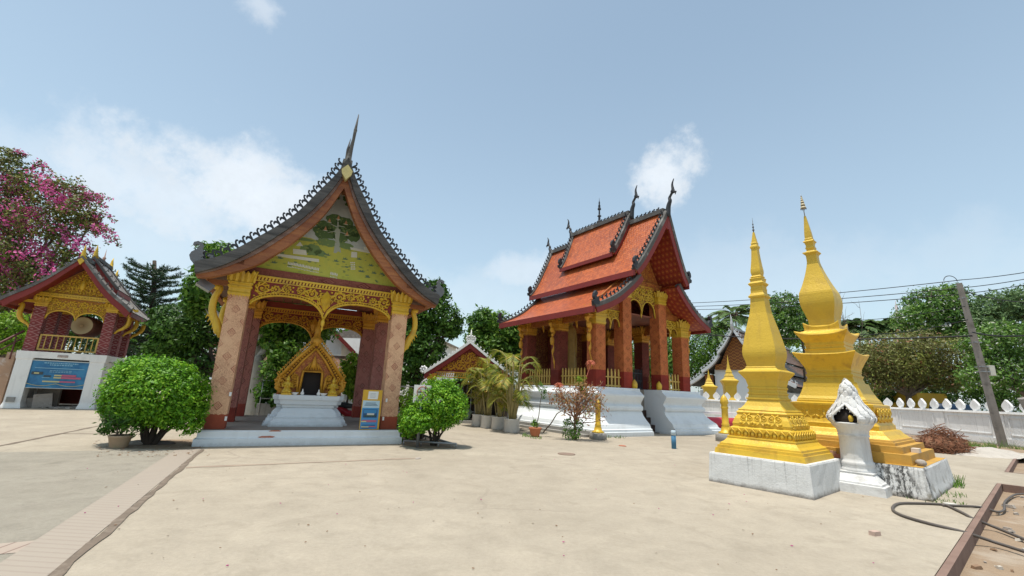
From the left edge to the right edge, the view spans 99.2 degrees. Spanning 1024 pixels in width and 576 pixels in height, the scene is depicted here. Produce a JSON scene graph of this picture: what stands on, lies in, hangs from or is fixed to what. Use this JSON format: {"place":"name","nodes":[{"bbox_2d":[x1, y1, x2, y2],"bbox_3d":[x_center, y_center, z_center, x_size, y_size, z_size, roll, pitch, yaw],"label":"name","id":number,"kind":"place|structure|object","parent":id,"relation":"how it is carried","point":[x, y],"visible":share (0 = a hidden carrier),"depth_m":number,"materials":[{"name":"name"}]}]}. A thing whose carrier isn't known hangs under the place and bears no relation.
{"place":"outdoors","nodes":[
{"label":"outdoors","id":0,"kind":"place"},
{"bbox_2d":[0,330,24,404],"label":"staircase","id":1,"kind":"structure","parent":0,"point":[7,363],"depth_m":19.07,"materials":[{"name":"concrete"}]},
{"bbox_2d":[213,329,357,401],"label":"house","id":2,"kind":"structure","parent":0,"point":[340,348],"depth_m":27.43,"materials":[{"name":"grey tile"}]},
{"bbox_2d":[337,329,458,403],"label":"house","id":3,"kind":"structure","parent":0,"point":[351,338],"depth_m":33.12,"materials":[{"name":"grey tile"}]},
{"bbox_2d":[0,388,1023,575],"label":"courtyard","id":4,"kind":"structure","parent":0,"point":[584,498],"depth_m":5.89,"materials":[{"name":"beige concrete"}]},
{"bbox_2d":[0,309,30,357],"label":"broadleaf tree","id":5,"kind":"object","parent":4,"relation":"on","point":[7,330],"visible":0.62,"depth_m":22.51,"materials":[{"name":"green plant"}]},
{"bbox_2d":[26,397,32,407],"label":"stone block","id":6,"kind":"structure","parent":4,"relation":"on","point":[29,400],"depth_m":19.10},
{"bbox_2d":[31,393,52,407],"bbox_3d":[-20.772,4.981,19.317,0.664,0.647,0.420,15,-18,-42],"label":"stone block","id":7,"kind":"object","parent":4,"relation":"on","point":[41,400],"depth_m":19.18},
{"bbox_2d":[36,388,62,405],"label":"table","id":8,"kind":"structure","parent":4,"relation":"on","point":[57,393],"depth_m":19.95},
{"bbox_2d":[0,425,102,445],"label":"paving joint","id":9,"kind":"object","parent":4,"relation":"on","point":[47,436],"visible":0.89,"depth_m":10.89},
{"bbox_2d":[41,405,76,408],"bbox_3d":[-20.190,5.394,19.685,1.410,0.148,1.237,10,-15,-28],"label":"rubble","id":10,"kind":"object","parent":4,"relation":"on","point":[65,407],"visible":0.69,"depth_m":19.37,"materials":[{"name":"stone"}]},
{"bbox_2d":[0,146,121,357],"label":"bougainvillea","id":11,"kind":"object","parent":4,"relation":"on","point":[19,264],"visible":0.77,"depth_m":26.52,"materials":[{"name":"pink plant"}]},
{"bbox_2d":[0,268,140,354],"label":"broadleaf tree","id":12,"kind":"object","parent":4,"relation":"on","point":[78,340],"visible":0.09,"depth_m":29.96,"materials":[{"name":"green plant"}]},
{"bbox_2d":[0,245,149,408],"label":"drum tower","id":13,"kind":"structure","parent":4,"relation":"on","point":[53,304],"depth_m":20.02,"materials":[{"name":"grey concrete"}]},
{"bbox_2d":[25,359,89,389],"bbox_3d":[-20.118,3.845,19.335,1.940,1.210,0.074,10,-15,-28],"label":"banner","id":14,"kind":"object","parent":13,"relation":"attached to","point":[50,374],"visible":1,"depth_m":19.32,"materials":[{"name":"blue"}]},
{"bbox_2d":[70,314,102,337],"bbox_3d":[-20.466,1.640,21.100,1.000,1.500,1.148,8,-14,-21],"label":"drum","id":15,"kind":"object","parent":13,"relation":"hanging from","point":[86,326],"visible":0.92,"depth_m":20.64,"materials":[{"name":"beige leather"}]},
{"bbox_2d":[0,449,175,562],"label":"paving slab","id":16,"kind":"structure","parent":4,"relation":"on","point":[42,493],"depth_m":6.43,"materials":[{"name":"grey concrete"}]},
{"bbox_2d":[0,541,32,553],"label":"paving border","id":17,"kind":"object","parent":16,"relation":"on","point":[12,547],"visible":1,"depth_m":4.03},
{"bbox_2d":[0,449,199,575],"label":"paving border","id":18,"kind":"object","parent":4,"relation":"on","point":[49,552],"visible":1,"depth_m":4.65,"materials":[{"name":"concrete"}]},
{"bbox_2d":[48,449,203,575],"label":"paving joint","id":19,"kind":"object","parent":4,"relation":"on","point":[62,568],"visible":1,"depth_m":4.63,"materials":[{"name":"concrete"}]},
{"bbox_2d":[79,257,187,358],"bbox_3d":[-22.154,2.588,26.864,5.756,8.893,6.784,3,-13,0],"label":"conifer","id":20,"kind":"object","parent":4,"relation":"on","point":[159,274],"visible":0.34,"depth_m":26.93,"materials":[{"name":"green plant"}]},
{"bbox_2d":[126,439,200,448],"bbox_3d":[-8.457,3.751,10.484,1.594,0.001,2.014,12,-16,-34],"label":"planting bed","id":21,"kind":"object","parent":4,"relation":"on","point":[183,444],"visible":0.57,"depth_m":10.21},
{"bbox_2d":[93,407,145,448],"bbox_3d":[-8.818,3.130,9.817,0.955,0.882,0.840,10,-15,-30],"label":"potted shrub","id":22,"kind":"object","parent":21,"relation":"on","point":[117,440],"visible":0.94,"depth_m":9.70,"materials":[{"name":"green plant"}]},
{"bbox_2d":[129,440,142,444],"bbox_3d":[-8.786,3.671,10.374,0.599,0.109,0.328,7,-14,-20],"label":"rock","id":23,"kind":"object","parent":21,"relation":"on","point":[136,442],"visible":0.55,"depth_m":10.23,"materials":[{"name":"stone"}]},
{"bbox_2d":[89,352,216,444],"bbox_3d":[-8.474,2.653,10.357,2.630,2.243,2.094,3,-13,0],"label":"round bush","id":24,"kind":"object","parent":21,"relation":"on","point":[127,390],"visible":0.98,"depth_m":9.99,"materials":[{"name":"green plant"}]},
{"bbox_2d":[157,441,175,444],"bbox_3d":[-8.401,3.728,10.510,0.509,0.092,0.278,7,-14,-20],"label":"rock","id":25,"kind":"object","parent":21,"relation":"on","point":[165,442],"visible":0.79,"depth_m":10.45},
{"bbox_2d":[135,302,221,379],"bbox_3d":[-15.617,3.031,21.148,4.998,6.090,3.266,3,-13,0],"label":"broadleaf tree","id":26,"kind":"object","parent":4,"relation":"on","point":[176,329],"visible":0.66,"depth_m":20.68,"materials":[{"name":"green plant"}]},
{"bbox_2d":[177,240,347,414],"bbox_3d":[-11.313,1.802,19.636,7.657,8.108,4.367,3,-13,0],"label":"mango tree","id":27,"kind":"object","parent":4,"relation":"on","point":[194,303],"visible":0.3,"depth_m":19.09,"materials":[{"name":"green plant"}]},
{"bbox_2d":[250,338,305,407],"bbox_3d":[-9.548,3.785,17.882,1.875,3.475,1.742,-2,-14,20],"label":"leafy shrub","id":28,"kind":"object","parent":4,"relation":"on","point":[272,368],"visible":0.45,"depth_m":17.61,"materials":[{"name":"green plant"}]},
{"bbox_2d":[186,458,414,467],"bbox_3d":[-4.044,3.591,8.988,4.366,0.001,0.185,10,-15,-30],"label":"paving joint","id":29,"kind":"object","parent":4,"relation":"on","point":[291,463],"visible":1,"depth_m":8.70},
{"bbox_2d":[189,114,443,446],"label":"shrine pavilion","id":30,"kind":"structure","parent":4,"relation":"on","point":[326,250],"depth_m":12.79,"materials":[{"name":"stone"}]},
{"bbox_2d":[262,393,346,426],"bbox_3d":[-6.283,3.715,13.351,2.260,0.860,1.880,9,-15,-26],"label":"pedestal","id":31,"kind":"object","parent":30,"relation":"on","point":[304,411],"visible":1,"depth_m":12.67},
{"bbox_2d":[281,376,292,394],"bbox_3d":[-6.500,2.805,12.632,0.294,0.560,0.284,9,-15,-26],"label":"kneeling statue","id":32,"kind":"object","parent":31,"relation":"on","point":[286,390],"visible":1,"depth_m":12.58,"materials":[{"name":"gold metal"}]},
{"bbox_2d":[274,319,346,395],"bbox_3d":[-6.205,2.126,13.703,2.033,2.462,0.810,9,-15,-26],"label":"golden shrine","id":33,"kind":"object","parent":31,"relation":"on","point":[312,369],"visible":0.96,"depth_m":13.39,"materials":[{"name":"metal"}]},
{"bbox_2d":[300,372,320,394],"bbox_3d":[-6.250,2.966,13.528,0.600,0.680,0.300,9,-15,-26],"label":"doorway","id":34,"kind":"structure","parent":33,"relation":"in","point":[311,381],"depth_m":13.40,"materials":[{"name":"black"}]},
{"bbox_2d":[327,377,337,395],"bbox_3d":[-5.402,2.982,13.179,0.294,0.560,0.284,9,-15,-26],"label":"kneeling statue","id":35,"kind":"object","parent":31,"relation":"on","point":[333,387],"visible":1,"depth_m":13.14,"materials":[{"name":"gold metal"}]},
{"bbox_2d":[359,390,382,429],"bbox_3d":[-4.044,3.490,12.508,0.540,1.100,0.044,9,-15,-26],"label":"information board","id":36,"kind":"object","parent":30,"relation":"on","point":[370,410],"visible":1,"depth_m":12.49,"materials":[{"name":"blue"}]},
{"bbox_2d":[337,402,351,415],"bbox_3d":[-6.609,5.042,17.853,1.877,1.110,0.674,7,-14,-19],"label":"motorbike","id":37,"kind":"object","parent":4,"relation":"on","point":[343,410],"visible":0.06,"depth_m":17.70,"materials":[{"name":"red metal"}]},
{"bbox_2d":[255,379,435,418],"bbox_3d":[-6.855,4.994,19.002,7.400,1.650,0.224,9,-15,-26],"label":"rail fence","id":38,"kind":"object","parent":4,"relation":"on","point":[264,409],"visible":0.1,"depth_m":17.37,"materials":[{"name":"white concrete"}]},
{"bbox_2d":[339,351,358,408],"bbox_3d":[-6.641,4.152,18.035,1.339,3.071,1.455,12,-16,-35],"label":"leafy shrub","id":39,"kind":"object","parent":4,"relation":"on","point":[348,368],"visible":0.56,"depth_m":17.84,"materials":[{"name":"green plant"}]},
{"bbox_2d":[402,437,454,447],"bbox_3d":[-2.708,4.649,13.220,1.382,0.001,3.176,7,-14,-19],"label":"planting bed","id":40,"kind":"object","parent":4,"relation":"on","point":[424,445],"visible":0.5,"depth_m":12.39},
{"bbox_2d":[396,387,415,440],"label":"shrub","id":41,"kind":"object","parent":40,"relation":"on","point":[402,400],"visible":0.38,"depth_m":13.14,"materials":[{"name":"green plant"}]},
{"bbox_2d":[413,385,430,446],"bbox_3d":[-2.530,3.536,12.062,0.480,1.660,0.119,2,-13,3],"label":"no smoking sign","id":42,"kind":"object","parent":40,"relation":"on","point":[418,389],"visible":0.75,"depth_m":12.16,"materials":[{"name":"grey metal"}]},
{"bbox_2d":[403,440,456,448],"bbox_3d":[-2.293,4.343,12.139,1.555,0.146,0.060,0,-13,8],"label":"edging rail","id":43,"kind":"object","parent":40,"relation":"on","point":[438,443],"visible":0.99,"depth_m":12.12,"materials":[{"name":"concrete"}]},
{"bbox_2d":[397,375,468,445],"bbox_3d":[-2.186,3.474,12.358,2.041,2.062,1.619,11,-16,-32],"label":"round bush","id":44,"kind":"object","parent":40,"relation":"on","point":[436,416],"visible":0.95,"depth_m":12.05,"materials":[{"name":"green plant"}]},
{"bbox_2d":[400,276,466,399],"bbox_3d":[-5.183,3.158,23.896,5.245,7.893,3.494,3,-13,0],"label":"broadleaf tree","id":45,"kind":"object","parent":4,"relation":"on","point":[421,350],"visible":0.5,"depth_m":23.41,"materials":[{"name":"green plant"}]},
{"bbox_2d":[454,372,471,381],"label":"background tree","id":46,"kind":"object","parent":4,"relation":"on","point":[459,379],"visible":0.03,"depth_m":47.66,"materials":[{"name":"green plant"}]},
{"bbox_2d":[420,329,517,423],"bbox_3d":[-2.088,4.755,23.413,4.926,4.550,4.200,2,-13,2],"label":"gate shelter","id":47,"kind":"object","parent":4,"relation":"on","point":[464,357],"visible":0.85,"depth_m":21.70,"materials":[{"name":"brown tile"}]},
{"bbox_2d":[75,440,873,569],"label":"fallen leaves","id":48,"kind":"object","parent":4,"relation":"on","point":[188,453],"visible":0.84,"depth_m":8.68,"materials":[{"name":"brown plant"}]},
{"bbox_2d":[461,364,496,426],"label":"potted palm","id":49,"kind":"object","parent":4,"relation":"on","point":[476,417],"visible":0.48,"depth_m":19.80,"materials":[{"name":"plant"}]},
{"bbox_2d":[464,357,512,427],"bbox_3d":[-1.074,4.646,19.533,2.385,3.063,2.180,5,-14,-11],"label":"potted palm","id":50,"kind":"object","parent":4,"relation":"on","point":[486,419],"visible":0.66,"depth_m":19.39,"materials":[{"name":"plant"}]},
{"bbox_2d":[463,303,520,365],"bbox_3d":[-1.288,4.598,27.642,4.029,7.153,3.154,3,-13,0],"label":"broadleaf tree","id":51,"kind":"object","parent":4,"relation":"on","point":[484,325],"visible":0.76,"depth_m":27.31,"materials":[{"name":"green plant"}]},
{"bbox_2d":[478,363,528,429],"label":"potted palm","id":52,"kind":"object","parent":4,"relation":"on","point":[498,420],"visible":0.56,"depth_m":18.56,"materials":[{"name":"plant"}]},
{"bbox_2d":[499,314,520,378],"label":"broadleaf tree","id":53,"kind":"object","parent":4,"relation":"on","point":[519,337],"visible":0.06,"depth_m":27.93,"materials":[{"name":"green plant"}]},
{"bbox_2d":[485,349,541,432],"bbox_3d":[0.107,4.196,17.924,2.389,3.298,2.247,8,-14,-22],"label":"potted palm","id":54,"kind":"object","parent":4,"relation":"on","point":[511,423],"visible":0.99,"depth_m":17.62,"materials":[{"name":"plant"}]},
{"bbox_2d":[529,381,563,436],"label":"potted sapling","id":55,"kind":"object","parent":4,"relation":"on","point":[535,431],"visible":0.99,"depth_m":16.22,"materials":[{"name":"ceramic"}]},
{"bbox_2d":[547,360,609,439],"bbox_3d":[2.434,4.063,15.789,2.116,2.930,1.729,-7,-16,34],"label":"copper shrub","id":56,"kind":"object","parent":4,"relation":"on","point":[579,408],"visible":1,"depth_m":15.75,"materials":[{"name":"brown plant"}]},
{"bbox_2d":[589,400,606,439],"bbox_3d":[3.225,4.936,16.359,0.655,1.482,0.623,7,-14,-17],"label":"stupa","id":57,"kind":"object","parent":4,"relation":"on","point":[597,433],"visible":0.67,"depth_m":16.14,"materials":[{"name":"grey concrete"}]},
{"bbox_2d":[495,178,720,436],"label":"temple hall","id":58,"kind":"structure","parent":4,"relation":"on","point":[611,288],"depth_m":21.42,"materials":[{"name":"orange concrete"}]},
{"bbox_2d":[567,322,576,385],"bbox_3d":[3.004,3.187,22.800,1.042,3.860,1.068,4,-13,-4],"label":"standing statue","id":59,"kind":"object","parent":58,"relation":"attached to","point":[572,346],"visible":0.35,"depth_m":22.60,"materials":[{"name":"brown metal"}]},
{"bbox_2d":[703,411,736,414],"bbox_3d":[10.723,6.561,22.915,4.600,0.100,0.350,4,-13,-4],"label":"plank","id":60,"kind":"object","parent":58,"relation":"on","point":[709,412],"visible":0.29,"depth_m":22.75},
{"bbox_2d":[632,337,672,388],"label":"hedge tree","id":61,"kind":"object","parent":4,"relation":"on","point":[670,359],"visible":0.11,"depth_m":33.77,"materials":[{"name":"green plant"}]},
{"bbox_2d":[671,430,675,448],"bbox_3d":[5.294,4.964,14.281,0.160,0.570,0.156,3,-13,0],"label":"bollard","id":62,"kind":"object","parent":4,"relation":"on","point":[673,439],"visible":1,"depth_m":14.24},
{"bbox_2d":[672,324,729,391],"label":"hedge tree","id":63,"kind":"object","parent":4,"relation":"on","point":[699,358],"visible":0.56,"depth_m":52.59,"materials":[{"name":"green plant"}]},
{"bbox_2d":[690,317,742,354],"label":"coconut palm","id":64,"kind":"object","parent":4,"relation":"on","point":[723,323],"visible":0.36,"depth_m":53.98,"materials":[{"name":"green plant"}]},
{"bbox_2d":[707,417,733,427],"bbox_3d":[10.187,6.977,22.285,2.963,0.755,0.610,4,-13,-6],"label":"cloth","id":65,"kind":"object","parent":4,"relation":"on","point":[717,421],"visible":0.06,"depth_m":22.13,"materials":[{"name":"red fabric"}]},
{"bbox_2d":[715,394,729,441],"bbox_3d":[8.677,5.299,17.745,0.840,1.900,0.799,7,-14,-17],"label":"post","id":66,"kind":"object","parent":4,"relation":"on","point":[722,434],"visible":0.81,"depth_m":17.64,"materials":[{"name":"metal"}]},
{"bbox_2d":[704,305,749,329],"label":"coconut palm","id":67,"kind":"object","parent":4,"relation":"on","point":[737,315],"visible":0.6,"depth_m":60.21,"materials":[{"name":"green plant"}]},
{"bbox_2d":[720,356,740,400],"bbox_3d":[19.567,8.858,39.213,1.456,5.687,1.456,-2,-14,17],"label":"stupa","id":68,"kind":"object","parent":4,"relation":"on","point":[729,382],"visible":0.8,"depth_m":38.79,"materials":[{"name":"gold metal"}]},
{"bbox_2d":[690,314,806,401],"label":"temple","id":69,"kind":"structure","parent":4,"relation":"on","point":[731,348],"depth_m":46.19,"materials":[{"name":"brown tile"}]},
{"bbox_2d":[522,433,1023,504],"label":"grass tufts","id":70,"kind":"object","parent":4,"relation":"on","point":[958,480],"visible":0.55,"depth_m":15.81,"materials":[{"name":"green plant"}]},
{"bbox_2d":[709,219,840,499],"bbox_3d":[5.414,1.187,9.383,1.844,5.770,1.845,13,-17,-38],"label":"gold stupa","id":71,"kind":"object","parent":4,"relation":"on","point":[770,443],"visible":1,"depth_m":8.67,"materials":[{"name":"paint"}]},
{"bbox_2d":[768,290,808,345],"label":"feathery tree","id":72,"kind":"object","parent":4,"relation":"on","point":[787,323],"visible":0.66,"depth_m":45.93,"materials":[{"name":"green plant"}]},
{"bbox_2d":[778,310,805,381],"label":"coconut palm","id":73,"kind":"object","parent":4,"relation":"on","point":[804,372],"depth_m":49.60,"materials":[{"name":"green plant"}]},
{"bbox_2d":[785,336,805,348],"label":"broadleaf tree","id":74,"kind":"object","parent":4,"relation":"on","point":[797,344],"visible":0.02,"depth_m":66.10,"materials":[{"name":"green plant"}]},
{"bbox_2d":[695,391,897,429],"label":"boundary wall","id":75,"kind":"structure","parent":4,"relation":"on","point":[712,405],"depth_m":33.53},
{"bbox_2d":[826,378,892,498],"bbox_3d":[6.878,2.931,8.791,0.980,2.192,0.980,13,-17,-38],"label":"lantern shrine","id":76,"kind":"object","parent":4,"relation":"on","point":[851,416],"visible":0.98,"depth_m":8.54,"materials":[{"name":"white paint"}]},
{"bbox_2d":[841,318,882,378],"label":"fan palm","id":77,"kind":"object","parent":4,"relation":"on","point":[857,326],"visible":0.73,"depth_m":51.64,"materials":[{"name":"green plant"}]},
{"bbox_2d":[791,196,955,501],"bbox_3d":[7.823,0.963,10.663,3.097,7.000,3.094,13,-17,-38],"label":"gold stupa","id":78,"kind":"object","parent":4,"relation":"on","point":[830,359],"visible":0.71,"depth_m":9.94,"materials":[{"name":"paint"}]},
{"bbox_2d":[915,459,926,465],"bbox_3d":[7.763,3.315,8.277,0.157,0.120,0.157,-3,-14,22],"label":"stone","id":79,"kind":"object","parent":78,"relation":"on","point":[919,462],"visible":1,"depth_m":8.23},
{"bbox_2d":[868,530,880,536],"bbox_3d":[4.662,3.150,5.603,0.130,0.050,0.075,8,-14,-22],"label":"brick fragment","id":80,"kind":"object","parent":4,"relation":"on","point":[875,533],"visible":1,"depth_m":5.58,"materials":[{"name":"brick"}]},
{"bbox_2d":[864,379,899,404],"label":"bush","id":81,"kind":"object","parent":4,"relation":"on","point":[882,398],"visible":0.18,"depth_m":33.64,"materials":[{"name":"green plant"}]},
{"bbox_2d":[864,318,906,399],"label":"fan palm","id":82,"kind":"object","parent":4,"relation":"on","point":[883,325],"visible":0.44,"depth_m":51.54,"materials":[{"name":"green plant"}]},
{"bbox_2d":[853,325,982,407],"bbox_3d":[30.323,6.698,32.416,11.994,7.914,4.846,3,-13,0],"label":"frangipani tree","id":83,"kind":"object","parent":4,"relation":"on","point":[907,367],"visible":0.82,"depth_m":31.94,"materials":[{"name":"green plant"}]},
{"bbox_2d":[891,392,946,408],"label":"hedge","id":84,"kind":"object","parent":4,"relation":"on","point":[927,398],"visible":0.17,"depth_m":32.38,"materials":[{"name":"gold plant"}]},
{"bbox_2d":[887,282,990,385],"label":"garden tree","id":85,"kind":"object","parent":4,"relation":"on","point":[927,306],"visible":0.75,"depth_m":40.10,"materials":[{"name":"green plant"}]},
{"bbox_2d":[929,403,972,409],"bbox_3d":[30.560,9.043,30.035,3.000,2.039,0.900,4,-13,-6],"label":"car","id":86,"kind":"object","parent":4,"relation":"on","point":[954,407],"visible":0.12,"depth_m":29.85,"materials":[{"name":"blue"}]},
{"bbox_2d":[891,502,1023,552],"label":"hose","id":87,"kind":"object","parent":4,"relation":"on","point":[894,505],"visible":0.98,"depth_m":6.40,"materials":[{"name":"rubber"}]},
{"bbox_2d":[919,382,995,404],"bbox_3d":[34.999,9.300,35.230,6.777,4.548,3.256,3,-13,0],"label":"bush","id":88,"kind":"object","parent":4,"relation":"on","point":[951,398],"visible":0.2,"depth_m":34.67,"materials":[{"name":"green plant"}]},
{"bbox_2d":[906,434,1023,452],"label":"dirt verge","id":89,"kind":"structure","parent":4,"relation":"on","point":[1020,450],"depth_m":20.60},
{"bbox_2d":[911,423,980,454],"bbox_3d":[16.853,6.040,17.093,2.360,1.447,2.008,3,-13,0],"label":"brush pile","id":90,"kind":"object","parent":89,"relation":"on","point":[943,441],"visible":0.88,"depth_m":16.77,"materials":[{"name":"plant"}]},
{"bbox_2d":[894,398,1023,447],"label":"boundary wall","id":91,"kind":"structure","parent":89,"relation":"on","point":[975,424],"depth_m":24.08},
{"bbox_2d":[943,275,1008,446],"bbox_3d":[23.281,3.602,21.841,1.884,8.678,0.469,6,-14,-16],"label":"utility pole","id":92,"kind":"object","parent":89,"relation":"on","point":[985,371],"visible":0.96,"depth_m":21.70,"materials":[{"name":"grey concrete"}]},
{"bbox_2d":[698,334,972,339],"bbox_3d":[18.538,2.978,28.058,0.080,1.410,15.363,12,-16,-35],"label":"power cable","id":93,"kind":"object","parent":92,"relation":"attached to","point":[865,338],"visible":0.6,"depth_m":24.47,"materials":[{"name":"black plastic"}]},
{"bbox_2d":[841,306,964,320],"bbox_3d":[23.761,1.725,28.406,0.033,1.395,12.485,1,-13,6],"label":"power cable","id":94,"kind":"object","parent":92,"relation":"attached to","point":[903,316],"visible":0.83,"depth_m":25.95,"materials":[{"name":"black plastic"}]},
{"bbox_2d":[860,319,967,334],"bbox_3d":[24.841,2.609,28.208,0.044,1.091,12.939,-1,-14,16],"label":"power cable","id":95,"kind":"object","parent":92,"relation":"attached to","point":[914,330],"visible":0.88,"depth_m":26.19,"materials":[{"name":"black plastic"}]},
{"bbox_2d":[972,332,1023,336],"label":"power cable","id":96,"kind":"object","parent":92,"relation":"attached to","point":[999,335],"visible":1,"depth_m":20.34,"materials":[{"name":"black plastic"}]},
{"bbox_2d":[941,493,1023,512],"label":"hose","id":97,"kind":"object","parent":4,"relation":"on","point":[991,510],"visible":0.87,"depth_m":7.65,"materials":[{"name":"rubber"}]},
{"bbox_2d":[949,316,1023,400],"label":"flowering tree","id":98,"kind":"object","parent":4,"relation":"on","point":[1009,367],"visible":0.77,"depth_m":28.11,"materials":[{"name":"green plant"}]},
{"bbox_2d":[951,446,1023,458],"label":"gravel heap","id":99,"kind":"object","parent":4,"relation":"on","point":[989,452],"visible":0.59,"depth_m":16.17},
{"bbox_2d":[960,283,1023,411],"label":"garden tree","id":100,"kind":"object","parent":4,"relation":"on","point":[995,310],"visible":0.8,"depth_m":38.32,"materials":[{"name":"green plant"}]},
{"bbox_2d":[965,384,1020,411],"bbox_3d":[36.621,8.491,31.198,6.882,4.423,3.084,3,-13,0],"label":"bush","id":101,"kind":"object","parent":4,"relation":"on","point":[1000,397],"visible":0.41,"depth_m":31.13,"materials":[{"name":"green plant"}]},
{"bbox_2d":[0,0,1023,411],"label":"sky","id":102,"kind":"structure","parent":0,"point":[484,127],"materials":[{"name":"blue"}]},
{"bbox_2d":[162,379,1023,575],"bbox_3d":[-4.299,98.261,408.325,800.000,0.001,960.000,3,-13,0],"label":"ground","id":103,"kind":"structure","parent":0,"point":[1007,559],"depth_m":5.93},
{"bbox_2d":[936,459,1023,575],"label":"pit kerb","id":104,"kind":"structure","parent":103,"relation":"on","point":[955,562],"depth_m":6.08,"materials":[{"name":"wood"}]},
{"bbox_2d":[970,496,1023,571],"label":"pit rubble","id":105,"kind":"object","parent":103,"relation":"on","point":[979,567],"visible":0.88,"depth_m":6.16,"materials":[{"name":"stone"}]},
{"bbox_2d":[701,370,717,398],"bbox_3d":[17.703,9.423,39.060,1.352,4.359,1.352,-2,-14,17],"label":"stupa","id":106,"kind":"object","parent":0,"point":[709,387],"visible":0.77,"depth_m":38.73,"materials":[{"name":"gold metal"}]},
{"bbox_2d":[694,288,956,306],"bbox_3d":[20.045,0.873,32.885,0.045,1.497,19.616,12,-16,-34],"label":"power cable","id":107,"kind":"object","parent":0,"point":[851,297],"visible":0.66,"depth_m":28.34,"materials":[{"name":"black plastic"}]},
{"bbox_2d":[696,294,958,309],"bbox_3d":[19.992,1.183,32.811,0.045,1.566,19.582,12,-16,-34],"label":"power cable","id":108,"kind":"object","parent":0,"point":[843,303],"visible":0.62,"depth_m":28.33,"materials":[{"name":"black plastic"}]},
{"bbox_2d":[696,280,959,302],"bbox_3d":[20.114,0.503,32.973,0.045,1.307,19.663,12,-16,-34],"label":"power cable","id":109,"kind":"object","parent":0,"point":[845,292],"visible":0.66,"depth_m":28.65,"materials":[{"name":"black plastic"}]},
{"bbox_2d":[839,293,865,376],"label":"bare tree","id":110,"kind":"object","parent":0,"point":[849,317],"visible":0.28,"depth_m":50.32,"materials":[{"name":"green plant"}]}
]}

